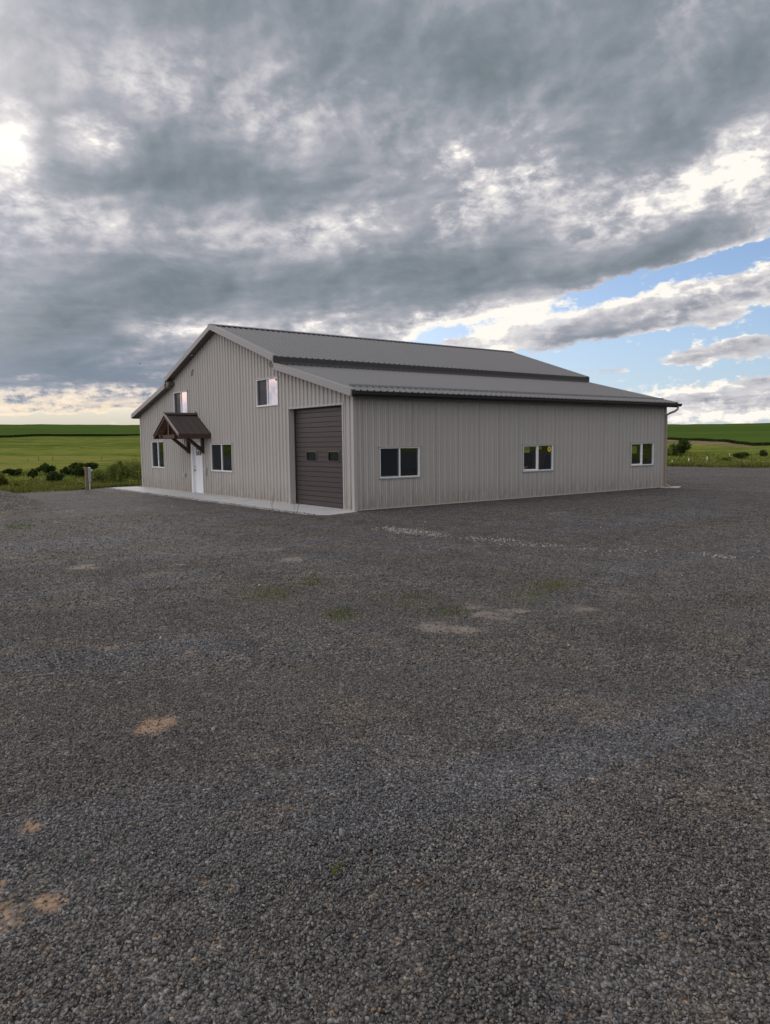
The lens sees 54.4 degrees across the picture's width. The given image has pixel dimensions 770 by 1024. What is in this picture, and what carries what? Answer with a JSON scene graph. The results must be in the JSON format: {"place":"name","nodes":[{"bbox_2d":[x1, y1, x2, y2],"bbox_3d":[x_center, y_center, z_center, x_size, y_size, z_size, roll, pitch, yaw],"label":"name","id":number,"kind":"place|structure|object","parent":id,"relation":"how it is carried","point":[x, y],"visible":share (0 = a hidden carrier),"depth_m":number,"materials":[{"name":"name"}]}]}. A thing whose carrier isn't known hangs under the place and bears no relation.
{"place":"outdoors","nodes":[
{"label":"outdoors","id":0,"kind":"place"},
{"bbox_2d":[0,466,769,1023],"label":"gravel lot","id":1,"kind":"structure","parent":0,"point":[730,490],"depth_m":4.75,"materials":[{"name":"grey gravel"}]},
{"bbox_2d":[84,467,91,489],"bbox_3d":[-13.370,-1.368,33.809,0.295,1.320,0.175,-5,7,-37],"label":"utility post","id":2,"kind":"object","parent":1,"relation":"on","point":[88,470],"visible":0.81,"depth_m":33.72,"materials":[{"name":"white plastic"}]},
{"bbox_2d":[108,486,357,514],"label":"concrete walkway","id":3,"kind":"structure","parent":1,"relation":"on","point":[314,509],"depth_m":24.92,"materials":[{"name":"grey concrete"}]},
{"bbox_2d":[2,518,767,875],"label":"lot weeds","id":4,"kind":"object","parent":1,"relation":"on","point":[334,612],"visible":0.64,"depth_m":8.26,"materials":[{"name":"green plant"}]},
{"bbox_2d":[27,502,769,862],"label":"pale stones","id":5,"kind":"object","parent":1,"relation":"on","point":[341,830],"visible":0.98,"depth_m":14.03,"materials":[{"name":"grey stone"}]},
{"bbox_2d":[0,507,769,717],"bbox_3d":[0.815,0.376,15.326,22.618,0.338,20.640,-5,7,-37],"label":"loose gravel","id":6,"kind":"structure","parent":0,"point":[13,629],"depth_m":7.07,"materials":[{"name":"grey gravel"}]},
{"bbox_2d":[0,436,769,492],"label":"pasture","id":7,"kind":"structure","parent":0,"point":[19,452],"depth_m":118.52,"materials":[{"name":"green plant"}]},
{"bbox_2d":[0,472,9,484],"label":"shrub","id":8,"kind":"object","parent":7,"relation":"on","point":[3,480],"visible":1,"depth_m":57.95,"materials":[{"name":"green plant"}]},
{"bbox_2d":[1,468,22,475],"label":"shrub","id":9,"kind":"object","parent":7,"relation":"on","point":[11,472],"visible":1,"depth_m":71.45,"materials":[{"name":"green plant"}]},
{"bbox_2d":[27,468,37,478],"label":"shrub","id":10,"kind":"object","parent":7,"relation":"on","point":[32,473],"visible":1,"depth_m":69.19,"materials":[{"name":"green plant"}]},
{"bbox_2d":[35,462,57,472],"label":"shrub","id":11,"kind":"object","parent":7,"relation":"on","point":[45,467],"visible":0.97,"depth_m":74.85,"materials":[{"name":"green plant"}]},
{"bbox_2d":[45,470,64,481],"bbox_3d":[-28.046,-3.003,63.437,2.121,1.178,1.329,2,6,30],"label":"shrub","id":12,"kind":"object","parent":7,"relation":"on","point":[53,476],"visible":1,"depth_m":63.22,"materials":[{"name":"green plant"}]},
{"bbox_2d":[60,466,71,473],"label":"shrub","id":13,"kind":"object","parent":7,"relation":"on","point":[66,470],"visible":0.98,"depth_m":73.15,"materials":[{"name":"green plant"}]},
{"bbox_2d":[68,462,83,468],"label":"shrub","id":14,"kind":"object","parent":7,"relation":"on","point":[72,466],"visible":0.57,"depth_m":79.61,"materials":[{"name":"green plant"}]},
{"bbox_2d":[70,464,84,476],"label":"shrub","id":15,"kind":"object","parent":7,"relation":"on","point":[78,470],"visible":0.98,"depth_m":71.34,"materials":[{"name":"green plant"}]},
{"bbox_2d":[74,481,84,485],"bbox_3d":[-23.574,-2.133,57.558,0.960,0.592,0.721,1,6,19],"label":"shrub","id":16,"kind":"object","parent":7,"relation":"on","point":[79,483],"visible":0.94,"depth_m":57.41,"materials":[{"name":"green plant"}]},
{"bbox_2d":[84,462,98,469],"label":"shrub","id":17,"kind":"object","parent":7,"relation":"on","point":[92,465],"visible":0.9,"depth_m":79.42,"materials":[{"name":"green plant"}]},
{"bbox_2d":[91,468,111,480],"bbox_3d":[-23.752,-3.067,62.604,2.362,1.363,1.892,0,5,9],"label":"willow bush","id":18,"kind":"object","parent":7,"relation":"on","point":[97,474],"visible":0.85,"depth_m":62.06,"materials":[{"name":"green plant"}]},
{"bbox_2d":[103,459,131,481],"bbox_3d":[-22.095,-3.393,62.202,2.485,2.117,1.977,0,5,5],"label":"willow bush","id":19,"kind":"object","parent":7,"relation":"on","point":[119,469],"visible":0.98,"depth_m":61.96,"materials":[{"name":"green plant"}]},
{"bbox_2d":[121,457,140,465],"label":"willow bush","id":20,"kind":"object","parent":7,"relation":"on","point":[128,460],"visible":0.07,"depth_m":70.31,"materials":[{"name":"green plant"}]},
{"bbox_2d":[128,456,141,481],"bbox_3d":[-20.294,-3.475,62.051,1.966,2.363,2.787,-5,7,-37],"label":"willow bush","id":21,"kind":"object","parent":7,"relation":"on","point":[135,471],"visible":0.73,"depth_m":61.60,"materials":[{"name":"green plant"}]},
{"bbox_2d":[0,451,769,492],"bbox_3d":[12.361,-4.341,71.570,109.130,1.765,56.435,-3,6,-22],"label":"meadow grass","id":22,"kind":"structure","parent":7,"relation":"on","point":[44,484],"depth_m":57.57,"materials":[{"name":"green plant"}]},
{"bbox_2d":[0,434,769,445],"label":"weed margin","id":23,"kind":"object","parent":7,"relation":"on","point":[668,438],"visible":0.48,"depth_m":176.46,"materials":[{"name":"green plant"}]},
{"bbox_2d":[667,446,672,454],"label":"dark bush","id":24,"kind":"object","parent":7,"relation":"on","point":[669,450],"visible":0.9,"depth_m":95.73,"materials":[{"name":"green plant"}]},
{"bbox_2d":[669,439,692,454],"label":"dark bush","id":25,"kind":"object","parent":7,"relation":"on","point":[682,446],"visible":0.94,"depth_m":95.42,"materials":[{"name":"green plant"}]},
{"bbox_2d":[716,455,732,460],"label":"dark bush","id":26,"kind":"object","parent":7,"relation":"on","point":[723,457],"visible":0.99,"depth_m":84.75,"materials":[{"name":"green plant"}]},
{"bbox_2d":[732,451,749,457],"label":"dark bush","id":27,"kind":"object","parent":7,"relation":"on","point":[741,455],"visible":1,"depth_m":89.40,"materials":[{"name":"green plant"}]},
{"bbox_2d":[759,449,767,456],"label":"dark bush","id":28,"kind":"object","parent":7,"relation":"on","point":[763,452],"visible":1,"depth_m":94.41,"materials":[{"name":"green plant"}]},
{"bbox_2d":[0,423,769,442],"bbox_3d":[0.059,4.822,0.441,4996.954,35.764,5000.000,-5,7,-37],"label":"wheat field","id":29,"kind":"structure","parent":0,"point":[753,432],"depth_m":271.71,"materials":[{"name":"green plant"}]},
{"bbox_2d":[0,0,769,424],"label":"sky","id":30,"kind":"structure","parent":0,"point":[578,186],"materials":[{"name":"grey"}]},
{"bbox_2d":[131,323,681,510],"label":"shop building","id":31,"kind":"structure","parent":0,"point":[350,423],"depth_m":25.93,"materials":[{"name":"beige metal"}]},
{"bbox_2d":[150,441,163,467],"bbox_3d":[-10.112,-2.565,33.410,0.122,1.214,1.650,-5,7,-37],"label":"window","id":32,"kind":"structure","parent":31,"relation":"in","point":[155,446],"depth_m":33.68,"materials":[{"name":"white plastic"}]},
{"bbox_2d":[172,390,188,412],"bbox_3d":[-8.434,-4.505,30.958,0.122,0.983,1.610,-5,7,-37],"label":"window","id":33,"kind":"structure","parent":31,"relation":"in","point":[180,398],"depth_m":30.95,"materials":[{"name":"white plastic"}]},
{"bbox_2d":[193,441,202,493],"bbox_3d":[-7.465,-1.783,29.986,0.155,2.074,0.950,-5,7,-37],"label":"entry door","id":34,"kind":"structure","parent":31,"relation":"in","point":[198,458],"depth_m":30.12,"materials":[{"name":"white paint"}]},
{"bbox_2d":[209,443,232,472],"bbox_3d":[-6.129,-2.048,28.141,0.122,1.088,1.990,-5,7,-37],"label":"window","id":35,"kind":"structure","parent":31,"relation":"in","point":[216,449],"depth_m":28.42,"materials":[{"name":"white plastic"}]},
{"bbox_2d":[254,376,278,407],"bbox_3d":[-3.917,-4.000,24.973,0.122,0.958,1.640,-5,7,-37],"label":"window","id":36,"kind":"structure","parent":31,"relation":"in","point":[266,389],"depth_m":24.97,"materials":[{"name":"white plastic"}]},
{"bbox_2d":[294,405,342,508],"bbox_3d":[-1.948,-1.690,22.950,0.092,3.040,3.068,-5,7,-37],"label":"garage door","id":37,"kind":"structure","parent":31,"relation":"in","point":[319,482],"depth_m":23.01,"materials":[{"name":"grey"}]},
{"bbox_2d":[378,446,421,478],"bbox_3d":[0.426,-1.472,22.149,1.625,0.943,0.122,-5,7,-37],"label":"window","id":38,"kind":"structure","parent":31,"relation":"in","point":[388,456],"depth_m":21.98,"materials":[{"name":"black glass"}]},
{"bbox_2d":[524,444,549,468],"bbox_3d":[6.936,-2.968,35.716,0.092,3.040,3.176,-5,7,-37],"label":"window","id":39,"kind":"structure","parent":31,"relation":"in","point":[528,457],"depth_m":35.54,"materials":[{"name":"grey glass"}]},
{"bbox_2d":[522,444,553,471],"bbox_3d":[5.254,-1.869,25.760,1.650,0.948,0.122,-5,7,-37],"label":"window","id":40,"kind":"structure","parent":31,"relation":"in","point":[550,449],"depth_m":25.76,"materials":[{"name":"white plastic"}]},
{"bbox_2d":[531,449,545,469],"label":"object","id":41,"kind":"object","parent":31,"relation":"on","point":[542,455],"visible":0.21,"depth_m":26.38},
{"bbox_2d":[631,443,648,463],"bbox_3d":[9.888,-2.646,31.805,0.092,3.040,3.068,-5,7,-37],"label":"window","id":42,"kind":"structure","parent":31,"relation":"in","point":[635,457],"depth_m":30.83,"materials":[{"name":"grey glass"}]},
{"bbox_2d":[630,442,654,465],"bbox_3d":[10.074,-2.275,29.365,1.615,0.933,0.122,-5,7,-37],"label":"window","id":43,"kind":"structure","parent":31,"relation":"in","point":[631,443],"depth_m":29.35,"materials":[{"name":"white plastic"}]},
{"bbox_2d":[667,440,765,446],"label":"bare slope","id":44,"kind":"structure","parent":0,"point":[713,443],"depth_m":142.64,"materials":[{"name":"green plant"}]}
]}

